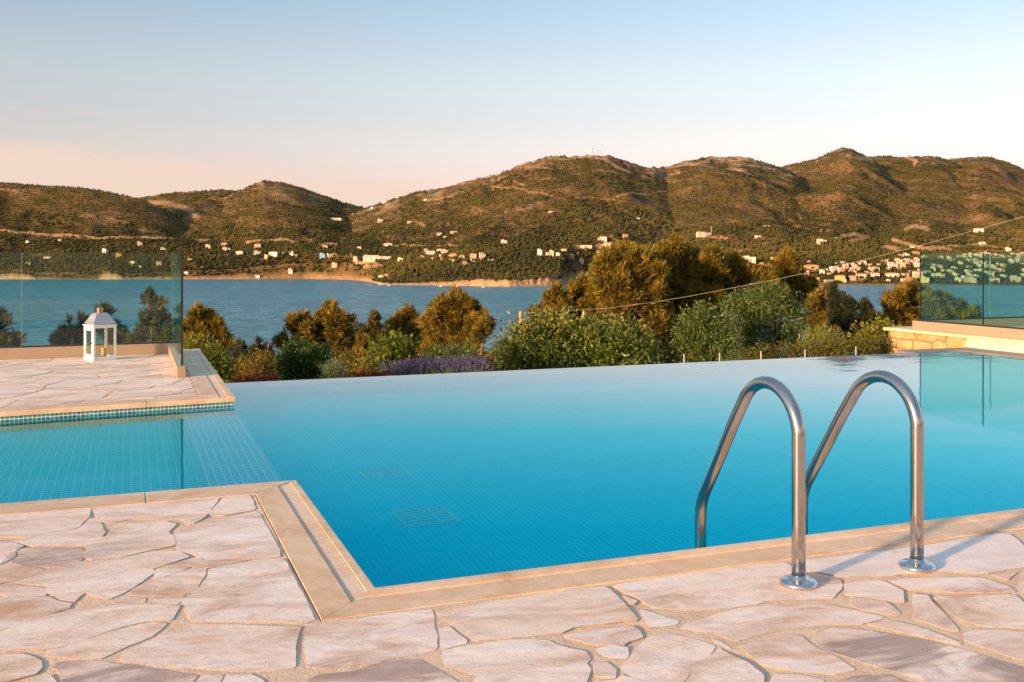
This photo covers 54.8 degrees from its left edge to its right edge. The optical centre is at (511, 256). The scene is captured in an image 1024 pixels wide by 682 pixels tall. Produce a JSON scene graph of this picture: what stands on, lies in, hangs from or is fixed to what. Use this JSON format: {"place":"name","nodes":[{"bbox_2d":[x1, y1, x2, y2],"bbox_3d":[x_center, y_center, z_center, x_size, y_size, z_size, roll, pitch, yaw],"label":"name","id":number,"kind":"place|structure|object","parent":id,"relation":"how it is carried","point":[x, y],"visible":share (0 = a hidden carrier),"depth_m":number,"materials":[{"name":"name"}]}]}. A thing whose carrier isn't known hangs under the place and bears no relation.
{"place":"outdoors","nodes":[
{"label":"outdoors","id":0,"kind":"place"},
{"bbox_2d":[0,354,198,407],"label":"terrace paving","id":1,"kind":"structure","parent":0,"point":[44,381],"depth_m":8.77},
{"bbox_2d":[0,252,185,376],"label":"glass balustrade","id":2,"kind":"object","parent":1,"relation":"on","point":[173,348],"visible":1,"depth_m":10.65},
{"bbox_2d":[83,306,117,360],"bbox_3d":[-4.403,0.813,10.556,0.264,0.574,0.276,0,0,45],"label":"lantern","id":3,"kind":"object","parent":1,"relation":"on","point":[100,318],"visible":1,"depth_m":10.51,"materials":[{"name":"white paint"}]},
{"bbox_2d":[84,328,91,356],"bbox_3d":[-4.489,0.909,10.473,0.203,0.299,0.035,0,0,45],"label":"door","id":4,"kind":"structure","parent":3,"relation":"in","point":[90,329],"depth_m":10.52,"materials":[{"name":"white paint"}]},
{"bbox_2d":[101,348,105,356],"bbox_3d":[-4.362,1.026,10.561,0.050,0.120,0.050,0,0,-21],"label":"candle","id":5,"kind":"object","parent":3,"relation":"in","point":[103,352],"visible":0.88,"depth_m":10.54,"materials":[{"name":"wax"}]},
{"bbox_2d":[0,495,1023,681],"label":"paving","id":6,"kind":"structure","parent":0,"point":[203,590],"depth_m":3.00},
{"bbox_2d":[695,370,935,590],"bbox_3d":[1.092,1.235,3.678,0.631,1.630,0.708,0,0,-21],"label":"pool ladder","id":7,"kind":"object","parent":6,"relation":"on","point":[802,482],"visible":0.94,"depth_m":3.48,"materials":[{"name":"silver metal"}]},
{"bbox_2d":[0,147,1023,286],"bbox_3d":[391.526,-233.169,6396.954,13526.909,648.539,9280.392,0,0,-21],"label":"hills","id":8,"kind":"structure","parent":0,"point":[736,163],"depth_m":3093.58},
{"bbox_2d":[102,248,108,253],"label":"house","id":9,"kind":"structure","parent":8,"relation":"on","point":[106,250],"depth_m":2829.82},
{"bbox_2d":[269,251,279,256],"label":"house","id":10,"kind":"structure","parent":8,"relation":"on","point":[274,253],"depth_m":2764.75,"materials":[{"name":"tile"}]},
{"bbox_2d":[363,255,390,261],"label":"house","id":11,"kind":"structure","parent":8,"relation":"on","point":[369,258],"depth_m":2530.71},
{"bbox_2d":[426,250,435,254],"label":"house","id":12,"kind":"structure","parent":8,"relation":"on","point":[431,252],"depth_m":2485.20,"materials":[{"name":"tile"}]},
{"bbox_2d":[470,253,475,258],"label":"house","id":13,"kind":"structure","parent":8,"relation":"on","point":[473,255],"depth_m":2363.39,"materials":[{"name":"tile"}]},
{"bbox_2d":[0,147,1023,283],"bbox_3d":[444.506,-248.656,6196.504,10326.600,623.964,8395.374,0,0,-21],"label":"hillside scrub","id":14,"kind":"object","parent":8,"relation":"on","point":[854,253],"visible":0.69,"depth_m":2769.51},
{"bbox_2d":[537,249,542,255],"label":"house","id":15,"kind":"structure","parent":8,"relation":"on","point":[540,252],"depth_m":2327.96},
{"bbox_2d":[569,254,574,259],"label":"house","id":16,"kind":"structure","parent":8,"relation":"on","point":[571,256],"depth_m":2353.65,"materials":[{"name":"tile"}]},
{"bbox_2d":[576,245,591,248],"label":"house","id":17,"kind":"structure","parent":8,"relation":"on","point":[586,246],"depth_m":2409.07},
{"bbox_2d":[598,236,606,241],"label":"house","id":18,"kind":"structure","parent":8,"relation":"on","point":[603,238],"depth_m":2448.81,"materials":[{"name":"tile"}]},
{"bbox_2d":[599,242,610,247],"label":"house","id":19,"kind":"structure","parent":8,"relation":"on","point":[605,244],"depth_m":2440.87,"materials":[{"name":"tile"}]},
{"bbox_2d":[696,232,710,236],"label":"house","id":20,"kind":"structure","parent":8,"relation":"on","point":[701,234],"depth_m":2572.05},
{"bbox_2d":[743,256,755,263],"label":"house","id":21,"kind":"structure","parent":8,"relation":"on","point":[752,259],"depth_m":2293.04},
{"bbox_2d":[804,264,818,269],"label":"house","id":22,"kind":"structure","parent":8,"relation":"on","point":[808,266],"depth_m":2230.35,"materials":[{"name":"tile"}]},
{"bbox_2d":[816,239,826,244],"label":"house","id":23,"kind":"structure","parent":8,"relation":"on","point":[818,241],"depth_m":2433.49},
{"bbox_2d":[829,266,842,273],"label":"house","id":24,"kind":"structure","parent":8,"relation":"on","point":[832,269],"depth_m":2204.20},
{"bbox_2d":[835,275,844,281],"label":"house","id":25,"kind":"structure","parent":8,"relation":"on","point":[840,278],"depth_m":2152.04,"materials":[{"name":"tile"}]},
{"bbox_2d":[849,275,855,280],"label":"house","id":26,"kind":"structure","parent":8,"relation":"on","point":[852,277],"depth_m":2161.83,"materials":[{"name":"tile"}]},
{"bbox_2d":[855,273,866,278],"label":"house","id":27,"kind":"structure","parent":8,"relation":"on","point":[862,274],"depth_m":2170.27,"materials":[{"name":"tile"}]},
{"bbox_2d":[868,266,879,271],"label":"house","id":28,"kind":"structure","parent":8,"relation":"on","point":[871,268],"depth_m":2197.78,"materials":[{"name":"tile"}]},
{"bbox_2d":[870,272,879,278],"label":"house","id":29,"kind":"structure","parent":8,"relation":"on","point":[872,274],"depth_m":2169.56,"materials":[{"name":"tile"}]},
{"bbox_2d":[885,272,898,276],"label":"house","id":30,"kind":"structure","parent":8,"relation":"on","point":[891,274],"depth_m":2168.21,"materials":[{"name":"tile"}]},
{"bbox_2d":[887,262,897,269],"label":"house","id":31,"kind":"structure","parent":8,"relation":"on","point":[890,264],"depth_m":2211.69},
{"bbox_2d":[896,261,905,268],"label":"house","id":32,"kind":"structure","parent":8,"relation":"on","point":[901,264],"depth_m":2217.07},
{"bbox_2d":[913,262,919,267],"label":"house","id":33,"kind":"structure","parent":8,"relation":"on","point":[916,264],"depth_m":2233.61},
{"bbox_2d":[912,271,922,279],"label":"house","id":34,"kind":"structure","parent":8,"relation":"on","point":[915,274],"depth_m":2155.82,"materials":[{"name":"tile"}]},
{"bbox_2d":[919,276,929,282],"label":"house","id":35,"kind":"structure","parent":8,"relation":"on","point":[924,279],"depth_m":2126.04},
{"bbox_2d":[961,275,968,282],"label":"house","id":36,"kind":"structure","parent":8,"relation":"on","point":[965,278],"depth_m":2122.88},
{"bbox_2d":[969,277,976,282],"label":"house","id":37,"kind":"structure","parent":8,"relation":"on","point":[972,280],"depth_m":2116.50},
{"bbox_2d":[973,228,983,232],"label":"house","id":38,"kind":"structure","parent":8,"relation":"on","point":[979,229],"depth_m":2708.60,"materials":[{"name":"tile"}]},
{"bbox_2d":[989,277,999,282],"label":"house","id":39,"kind":"structure","parent":8,"relation":"on","point":[996,278],"depth_m":2112.68,"materials":[{"name":"tile"}]},
{"bbox_2d":[1009,275,1020,282],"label":"house","id":40,"kind":"structure","parent":8,"relation":"on","point":[1015,278],"depth_m":2113.47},
{"bbox_2d":[0,279,1023,363],"bbox_3d":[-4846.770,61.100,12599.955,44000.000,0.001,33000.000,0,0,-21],"label":"sea","id":41,"kind":"structure","parent":0,"point":[249,309],"depth_m":1439.67,"materials":[{"name":"liquid"}]},
{"bbox_2d":[0,0,1023,207],"label":"sky","id":42,"kind":"structure","parent":0,"point":[365,103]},
{"bbox_2d":[883,326,1023,343],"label":"terrace","id":43,"kind":"structure","parent":0,"point":[909,329],"depth_m":14.13,"materials":[{"name":"stone"}]},
{"bbox_2d":[912,254,1023,338],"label":"glass balustrade","id":44,"kind":"object","parent":43,"relation":"on","point":[992,326],"visible":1,"depth_m":14.47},
{"bbox_2d":[967,338,1023,352],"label":"mosaic wall","id":45,"kind":"structure","parent":43,"relation":"attached to","point":[997,345],"depth_m":13.42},
{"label":"garden slope","id":46,"kind":"structure","parent":0,"visible":0},
{"bbox_2d":[0,306,28,345],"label":"pine tree","id":47,"kind":"object","parent":46,"relation":"on","point":[7,338],"visible":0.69,"depth_m":29.86,"materials":[{"name":"green plant"}]},
{"bbox_2d":[47,310,88,344],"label":"pine tree","id":48,"kind":"object","parent":46,"relation":"on","point":[72,333],"visible":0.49,"depth_m":31.81,"materials":[{"name":"green plant"}]},
{"bbox_2d":[92,301,128,342],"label":"pine tree","id":49,"kind":"object","parent":46,"relation":"on","point":[121,330],"visible":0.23,"depth_m":31.95,"materials":[{"name":"green plant"}]},
{"bbox_2d":[0,402,232,420],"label":"terrace wall","id":50,"kind":"structure","parent":46,"relation":"on","point":[99,412],"depth_m":7.36,"materials":[{"name":"tile"}]},
{"bbox_2d":[0,348,234,416],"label":"terrace coping","id":51,"kind":"object","parent":50,"relation":"on","point":[209,383],"visible":0.97,"depth_m":7.63,"materials":[{"name":"stone"}]},
{"bbox_2d":[120,284,170,342],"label":"pine tree","id":52,"kind":"object","parent":46,"relation":"on","point":[154,317],"visible":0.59,"depth_m":29.84,"materials":[{"name":"green plant"}]},
{"bbox_2d":[164,322,243,382],"bbox_3d":[-4.321,1.571,14.189,1.206,1.286,0.954,0,0,28],"label":"bay shrub","id":53,"kind":"object","parent":46,"relation":"on","point":[215,357],"visible":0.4,"depth_m":14.07,"materials":[{"name":"green plant"}]},
{"bbox_2d":[183,300,236,359],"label":"pine tree","id":54,"kind":"object","parent":46,"relation":"on","point":[209,319],"visible":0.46,"depth_m":26.61,"materials":[{"name":"green plant"}]},
{"bbox_2d":[220,342,258,380],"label":"bush","id":55,"kind":"object","parent":46,"relation":"on","point":[235,356],"visible":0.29,"depth_m":18.06,"materials":[{"name":"green plant"}]},
{"bbox_2d":[231,336,251,370],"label":"juniper tree","id":56,"kind":"object","parent":46,"relation":"on","point":[240,343],"visible":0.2,"depth_m":21.95,"materials":[{"name":"green plant"}]},
{"bbox_2d":[227,348,283,380],"bbox_3d":[-4.686,2.184,18.023,0.990,1.026,1.270,0,0,28],"label":"bush","id":57,"kind":"object","parent":46,"relation":"on","point":[258,362],"visible":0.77,"depth_m":17.86,"materials":[{"name":"green plant"}]},
{"bbox_2d":[247,334,263,376],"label":"juniper tree","id":58,"kind":"object","parent":46,"relation":"on","point":[257,344],"visible":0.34,"depth_m":21.95,"materials":[{"name":"green plant"}]},
{"bbox_2d":[233,371,279,382],"bbox_3d":[-3.398,1.788,13.116,0.657,0.500,0.933,0,0,-12],"label":"geranium bed","id":59,"kind":"object","parent":46,"relation":"on","point":[248,378],"visible":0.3,"depth_m":13.06,"materials":[{"name":"red plant"}]},
{"bbox_2d":[259,341,276,377],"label":"juniper tree","id":60,"kind":"object","parent":46,"relation":"on","point":[268,346],"visible":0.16,"depth_m":21.96,"materials":[{"name":"green plant"}]},
{"bbox_2d":[263,334,341,380],"bbox_3d":[-3.233,1.738,15.429,1.179,1.092,1.236,0,0,-21],"label":"round shrub","id":61,"kind":"object","parent":46,"relation":"on","point":[298,360],"visible":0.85,"depth_m":15.24,"materials":[{"name":"green plant"}]},
{"bbox_2d":[270,298,373,371],"bbox_3d":[-5.525,2.942,28.757,3.332,3.681,2.296,0,0,0],"label":"pine tree","id":62,"kind":"object","parent":46,"relation":"on","point":[329,322],"visible":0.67,"depth_m":28.20,"materials":[{"name":"green plant"}]},
{"bbox_2d":[322,347,342,376],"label":"bush","id":63,"kind":"object","parent":46,"relation":"on","point":[330,354],"visible":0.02,"depth_m":20.05,"materials":[{"name":"green plant"}]},
{"bbox_2d":[316,355,353,378],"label":"pale shrub","id":64,"kind":"object","parent":46,"relation":"on","point":[333,369],"visible":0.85,"depth_m":13.93,"materials":[{"name":"green plant"}]},
{"bbox_2d":[331,347,369,377],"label":"bush","id":65,"kind":"object","parent":46,"relation":"on","point":[349,358],"visible":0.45,"depth_m":18.81,"materials":[{"name":"green plant"}]},
{"bbox_2d":[344,346,373,376],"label":"bush","id":66,"kind":"object","parent":46,"relation":"on","point":[366,366],"visible":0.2,"depth_m":16.98,"materials":[{"name":"green plant"}]},
{"bbox_2d":[348,368,389,376],"bbox_3d":[-1.951,1.769,13.520,0.609,0.488,0.850,0,0,-5],"label":"geranium bed","id":67,"kind":"object","parent":46,"relation":"on","point":[372,373],"visible":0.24,"depth_m":13.36,"materials":[{"name":"red plant"}]},
{"bbox_2d":[224,332,518,382],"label":"undergrowth","id":68,"kind":"object","parent":46,"relation":"on","point":[489,350],"depth_m":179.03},
{"bbox_2d":[365,309,383,355],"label":"pine tree","id":69,"kind":"object","parent":46,"relation":"on","point":[374,319],"visible":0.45,"depth_m":32.88,"materials":[{"name":"green plant"}]},
{"bbox_2d":[359,323,423,375],"bbox_3d":[-1.712,1.584,14.482,1.093,1.243,0.930,0,0,-21],"label":"yellow shrub","id":70,"kind":"object","parent":46,"relation":"on","point":[398,346],"visible":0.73,"depth_m":14.31,"materials":[{"name":"green plant"}]},
{"bbox_2d":[375,357,418,375],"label":"lavender","id":71,"kind":"object","parent":46,"relation":"on","point":[394,370],"visible":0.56,"depth_m":13.49,"materials":[{"name":"purple plant"}]},
{"bbox_2d":[381,300,424,353],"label":"pine tree","id":72,"kind":"object","parent":46,"relation":"on","point":[404,318],"visible":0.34,"depth_m":30.75,"materials":[{"name":"green plant"}]},
{"bbox_2d":[390,358,430,374],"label":"lavender","id":73,"kind":"object","parent":46,"relation":"on","point":[412,366],"visible":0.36,"depth_m":13.62,"materials":[{"name":"purple plant"}]},
{"bbox_2d":[400,357,448,374],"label":"lavender","id":74,"kind":"object","parent":46,"relation":"on","point":[426,368],"visible":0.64,"depth_m":13.51,"materials":[{"name":"purple plant"}]},
{"bbox_2d":[416,343,441,359],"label":"bush","id":75,"kind":"object","parent":46,"relation":"on","point":[426,350],"visible":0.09,"depth_m":17.96,"materials":[{"name":"green plant"}]},
{"bbox_2d":[419,338,447,363],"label":"shrub","id":76,"kind":"object","parent":46,"relation":"on","point":[434,350],"visible":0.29,"depth_m":14.42,"materials":[{"name":"green plant"}]},
{"bbox_2d":[410,356,459,373],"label":"lavender","id":77,"kind":"object","parent":46,"relation":"on","point":[440,371],"visible":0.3,"depth_m":13.63,"materials":[{"name":"purple plant"}]},
{"bbox_2d":[421,356,471,373],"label":"lavender","id":78,"kind":"object","parent":46,"relation":"on","point":[447,368],"visible":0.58,"depth_m":13.51,"materials":[{"name":"purple plant"}]},
{"bbox_2d":[432,338,466,371],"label":"shrub","id":79,"kind":"object","parent":46,"relation":"on","point":[449,354],"visible":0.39,"depth_m":14.44,"materials":[{"name":"green plant"}]},
{"bbox_2d":[435,336,473,358],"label":"bush","id":80,"kind":"object","parent":46,"relation":"on","point":[453,345],"visible":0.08,"depth_m":18.95,"materials":[{"name":"green plant"}]},
{"bbox_2d":[415,282,497,370],"bbox_3d":[-1.665,2.805,28.998,2.608,4.148,2.040,0,0,13],"label":"pine tree","id":81,"kind":"object","parent":46,"relation":"on","point":[456,312],"visible":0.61,"depth_m":28.52,"materials":[{"name":"green plant"}]},
{"bbox_2d":[444,354,483,372],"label":"lavender","id":82,"kind":"object","parent":46,"relation":"on","point":[456,364],"visible":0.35,"depth_m":13.67,"materials":[{"name":"purple plant"}]},
{"bbox_2d":[435,354,501,372],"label":"lavender","id":83,"kind":"object","parent":46,"relation":"on","point":[475,366],"visible":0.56,"depth_m":13.53,"materials":[{"name":"purple plant"}]},
{"bbox_2d":[451,326,489,370],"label":"shrub","id":84,"kind":"object","parent":46,"relation":"on","point":[469,350],"visible":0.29,"depth_m":14.49,"materials":[{"name":"green plant"}]},
{"bbox_2d":[469,314,490,360],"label":"pine tree","id":85,"kind":"object","parent":46,"relation":"on","point":[481,327],"visible":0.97,"depth_m":24.90,"materials":[{"name":"green plant"}]},
{"bbox_2d":[482,347,510,371],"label":"bush","id":86,"kind":"object","parent":46,"relation":"on","point":[492,361],"visible":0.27,"depth_m":18.82,"materials":[{"name":"green plant"}]},
{"bbox_2d":[519,311,523,368],"bbox_3d":[0.257,3.023,27.007,0.160,3.075,0.120,0,0,-21],"label":"utility pole","id":87,"kind":"object","parent":46,"relation":"on","point":[520,314],"visible":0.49,"depth_m":26.96,"materials":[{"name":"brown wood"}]},
{"bbox_2d":[526,216,1023,312],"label":"overhead cable","id":88,"kind":"object","parent":87,"relation":"attached to","point":[807,272],"visible":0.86,"depth_m":22.06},
{"bbox_2d":[489,302,601,370],"bbox_3d":[0.582,1.582,16.323,1.906,1.705,1.691,0,0,-3],"label":"leaved shrub","id":89,"kind":"object","parent":46,"relation":"on","point":[543,343],"visible":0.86,"depth_m":16.01,"materials":[{"name":"green plant"}]},
{"bbox_2d":[525,270,599,367],"bbox_3d":[1.883,2.961,33.882,3.003,5.052,2.519,0,0,-5],"label":"pine tree","id":90,"kind":"object","parent":46,"relation":"on","point":[576,294],"visible":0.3,"depth_m":33.31,"materials":[{"name":"green plant"}]},
{"bbox_2d":[563,303,674,367],"bbox_3d":[1.737,1.576,16.103,1.863,1.655,1.661,0,0,28],"label":"leaved shrub","id":91,"kind":"object","parent":46,"relation":"on","point":[619,343],"visible":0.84,"depth_m":15.74,"materials":[{"name":"green plant"}]},
{"bbox_2d":[588,239,677,364],"bbox_3d":[3.866,2.271,31.734,3.083,5.783,2.431,0,0,3],"label":"pine tree","id":92,"kind":"object","parent":46,"relation":"on","point":[629,273],"visible":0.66,"depth_m":31.27,"materials":[{"name":"green plant"}]},
{"bbox_2d":[650,335,691,363],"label":"bush","id":93,"kind":"object","parent":46,"relation":"on","point":[670,356],"visible":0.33,"depth_m":17.95,"materials":[{"name":"green plant"}]},
{"bbox_2d":[653,231,738,362],"bbox_3d":[6.298,2.396,34.774,3.485,6.673,2.904,0,0,7],"label":"pine tree","id":94,"kind":"object","parent":46,"relation":"on","point":[695,271],"visible":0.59,"depth_m":34.11,"materials":[{"name":"green plant"}]},
{"bbox_2d":[666,298,745,362],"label":"olive tree","id":95,"kind":"object","parent":46,"relation":"on","point":[698,334],"visible":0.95,"depth_m":21.71,"materials":[{"name":"green plant"}]},
{"bbox_2d":[725,247,791,341],"bbox_3d":[8.777,2.787,35.781,2.674,6.253,2.414,0,0,-1],"label":"pine tree","id":96,"kind":"object","parent":46,"relation":"on","point":[746,271],"visible":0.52,"depth_m":35.16,"materials":[{"name":"green plant"}]},
{"bbox_2d":[709,275,819,360],"bbox_3d":[6.015,2.007,23.929,2.808,3.138,2.309,0,0,21],"label":"olive tree","id":97,"kind":"object","parent":46,"relation":"on","point":[754,324],"visible":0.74,"depth_m":23.60,"materials":[{"name":"green plant"}]},
{"bbox_2d":[766,245,820,356],"bbox_3d":[10.833,2.882,37.881,2.272,6.887,1.921,0,0,6],"label":"pine tree","id":98,"kind":"object","parent":46,"relation":"on","point":[786,259],"visible":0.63,"depth_m":37.37,"materials":[{"name":"green plant"}]},
{"bbox_2d":[727,330,898,360],"bbox_3d":[4.714,1.698,15.225,2.888,1.138,1.442,0,0,-3],"label":"hedge","id":99,"kind":"object","parent":46,"relation":"on","point":[820,347],"visible":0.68,"depth_m":15.05,"materials":[{"name":"green plant"}]},
{"bbox_2d":[800,279,844,356],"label":"pine tree","id":100,"kind":"object","parent":46,"relation":"on","point":[818,298],"visible":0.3,"depth_m":30.70,"materials":[{"name":"green plant"}]},
{"bbox_2d":[797,321,850,355],"bbox_3d":[5.462,1.809,16.959,1.115,1.421,0.912,0,0,-21],"label":"rounded shrub","id":101,"kind":"object","parent":46,"relation":"on","point":[812,334],"visible":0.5,"depth_m":16.88,"materials":[{"name":"green plant"}]},
{"bbox_2d":[823,279,846,353],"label":"juniper tree","id":102,"kind":"object","parent":46,"relation":"on","point":[835,314],"visible":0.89,"depth_m":27.87,"materials":[{"name":"green plant"}]},
{"bbox_2d":[840,290,859,352],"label":"juniper tree","id":103,"kind":"object","parent":46,"relation":"on","point":[849,305],"visible":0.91,"depth_m":27.82,"materials":[{"name":"green plant"}]},
{"bbox_2d":[855,295,874,354],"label":"juniper tree","id":104,"kind":"object","parent":46,"relation":"on","point":[865,306],"visible":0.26,"depth_m":27.86,"materials":[{"name":"green plant"}]},
{"bbox_2d":[848,318,887,354],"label":"citrus shrub","id":105,"kind":"object","parent":46,"relation":"on","point":[864,331],"visible":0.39,"depth_m":15.90,"materials":[{"name":"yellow plant"}]},
{"bbox_2d":[856,308,889,337],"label":"shrub","id":106,"kind":"object","parent":46,"relation":"on","point":[870,314],"visible":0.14,"depth_m":26.81,"materials":[{"name":"green plant"}]},
{"bbox_2d":[862,313,901,352],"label":"citrus shrub","id":107,"kind":"object","parent":46,"relation":"on","point":[883,322],"visible":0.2,"depth_m":16.46,"materials":[{"name":"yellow plant"}]},
{"bbox_2d":[888,331,966,353],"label":"stone wall","id":108,"kind":"structure","parent":46,"relation":"on","point":[907,341],"depth_m":14.71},
{"bbox_2d":[877,278,985,326],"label":"pine tree","id":109,"kind":"object","parent":46,"relation":"on","point":[901,302],"visible":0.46,"depth_m":29.26,"materials":[{"name":"green plant"}]},
{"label":"pool basin","id":110,"kind":"structure","parent":0,"visible":0},
{"bbox_2d":[0,350,1023,587],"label":"pool water","id":111,"kind":"structure","parent":110,"relation":"in","point":[403,479],"depth_m":5.84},
{"bbox_2d":[0,480,1023,620],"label":"pool coping","id":112,"kind":"object","parent":110,"relation":"on","point":[335,582],"visible":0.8,"depth_m":3.63,"materials":[{"name":"stone"}]},
{"bbox_2d":[895,347,1023,356],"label":"gutter ledge","id":113,"kind":"object","parent":110,"relation":"attached to","point":[967,349],"visible":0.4,"depth_m":13.42,"materials":[{"name":"stone"}]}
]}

